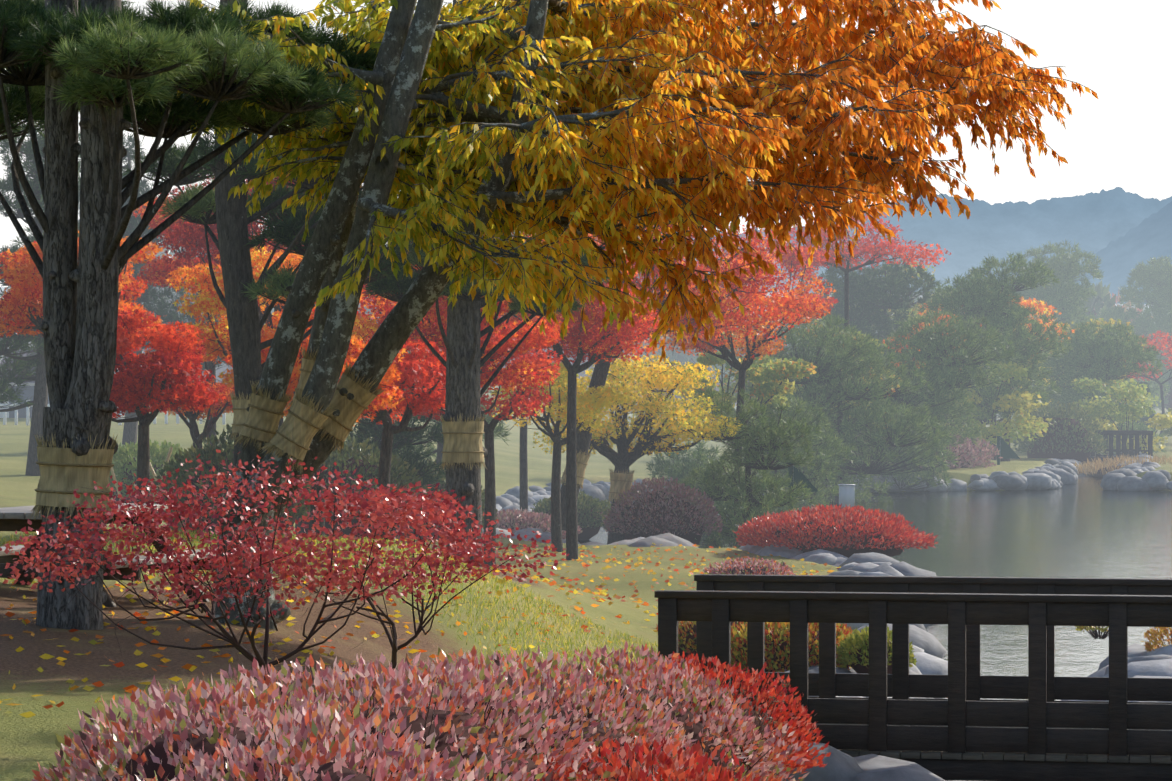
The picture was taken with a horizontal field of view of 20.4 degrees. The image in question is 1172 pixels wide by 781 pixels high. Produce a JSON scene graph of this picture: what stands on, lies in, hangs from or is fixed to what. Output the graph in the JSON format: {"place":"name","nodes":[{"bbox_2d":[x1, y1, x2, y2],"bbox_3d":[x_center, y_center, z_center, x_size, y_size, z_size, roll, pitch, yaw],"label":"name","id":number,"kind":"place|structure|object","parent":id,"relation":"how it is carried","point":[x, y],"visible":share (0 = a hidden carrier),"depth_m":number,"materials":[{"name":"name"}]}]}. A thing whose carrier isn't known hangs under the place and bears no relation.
{"place":"outdoors","nodes":[
{"label":"outdoors","id":0,"kind":"place"},
{"bbox_2d":[0,287,1171,780],"bbox_3d":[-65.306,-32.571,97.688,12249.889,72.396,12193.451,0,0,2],"label":"ground","id":1,"kind":"structure","parent":0,"point":[26,745],"depth_m":22.49,"materials":[{"name":"green plant"}]},
{"bbox_2d":[0,502,215,606],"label":"picnic table","id":2,"kind":"object","parent":1,"relation":"on","point":[14,518],"visible":0.19,"depth_m":20.82,"materials":[{"name":"brown wood"}]},
{"bbox_2d":[0,348,352,427],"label":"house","id":3,"kind":"structure","parent":1,"relation":"on","point":[26,412],"depth_m":107.34,"materials":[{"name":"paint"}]},
{"bbox_2d":[0,526,695,717],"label":"fallen leaves","id":4,"kind":"object","parent":1,"relation":"on","point":[191,668],"visible":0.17,"depth_m":24.91,"materials":[{"name":"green plant"}]},
{"bbox_2d":[3,530,839,668],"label":"lawn litter","id":5,"kind":"object","parent":1,"relation":"on","point":[570,586],"visible":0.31,"depth_m":42.48,"materials":[{"name":"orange plant"}]},
{"bbox_2d":[0,0,1092,629],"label":"trees","id":6,"kind":"object","parent":1,"relation":"on","point":[78,324],"visible":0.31,"depth_m":19.49,"materials":[{"name":"brown plant"}]},
{"bbox_2d":[28,345,741,545],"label":"straw wraps","id":7,"kind":"object","parent":6,"relation":"attached to","point":[65,472],"visible":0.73,"depth_m":19.75,"materials":[{"name":"beige wicker"}]},
{"bbox_2d":[0,0,792,317],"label":"pine needles","id":8,"kind":"object","parent":6,"relation":"attached to","point":[94,38],"visible":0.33,"depth_m":18.66,"materials":[{"name":"green plant"}]},
{"bbox_2d":[177,0,1097,363],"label":"crown","id":9,"kind":"object","parent":6,"relation":"attached to","point":[659,156],"visible":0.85,"depth_m":20.13,"materials":[{"name":"orange plant"}]},
{"bbox_2d":[111,436,1019,547],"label":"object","id":10,"kind":"object","parent":1,"relation":"on","point":[847,492],"visible":0.15,"depth_m":69.48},
{"bbox_2d":[0,120,1171,567],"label":"trees","id":11,"kind":"object","parent":1,"relation":"on","point":[172,366],"depth_m":59.83,"materials":[{"name":"green plant"}]},
{"bbox_2d":[0,416,1171,780],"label":"shrubs","id":12,"kind":"object","parent":1,"relation":"on","point":[406,683],"depth_m":12.55,"materials":[{"name":"red plant"}]},
{"bbox_2d":[28,173,1171,780],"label":"shrubs","id":13,"kind":"object","parent":1,"relation":"on","point":[758,531],"visible":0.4,"depth_m":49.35,"materials":[{"name":"red plant"}]},
{"bbox_2d":[482,452,1171,780],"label":"rocks","id":14,"kind":"object","parent":1,"relation":"on","point":[930,651],"visible":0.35,"depth_m":46.98,"materials":[{"name":"grey stone"}]},
{"bbox_2d":[654,574,1171,780],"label":"bridge","id":15,"kind":"structure","parent":1,"relation":"on","point":[963,732],"depth_m":22.27,"materials":[{"name":"brown wood"}]},
{"bbox_2d":[1064,201,1171,303],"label":"mountain","id":16,"kind":"structure","parent":1,"relation":"on","point":[1145,240],"depth_m":1471.76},
{"bbox_2d":[1086,430,1152,464],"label":"fence","id":17,"kind":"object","parent":1,"relation":"on","point":[1118,450],"depth_m":121.16,"materials":[{"name":"brown wood"}]},
{"bbox_2d":[0,0,1171,286],"bbox_3d":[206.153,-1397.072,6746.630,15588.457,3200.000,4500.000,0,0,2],"label":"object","id":18,"kind":"object","parent":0,"point":[1116,58],"depth_m":8889.69,"materials":[{"name":"white"}]},
{"bbox_2d":[578,465,1171,780],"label":"water","id":19,"kind":"structure","parent":0,"point":[1086,526],"depth_m":63.12,"materials":[{"name":"grey liquid"}]},
{"bbox_2d":[687,187,1171,293],"bbox_3d":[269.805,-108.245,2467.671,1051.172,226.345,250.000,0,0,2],"label":"mountain","id":20,"kind":"structure","parent":0,"point":[1094,222],"depth_m":2561.91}
]}

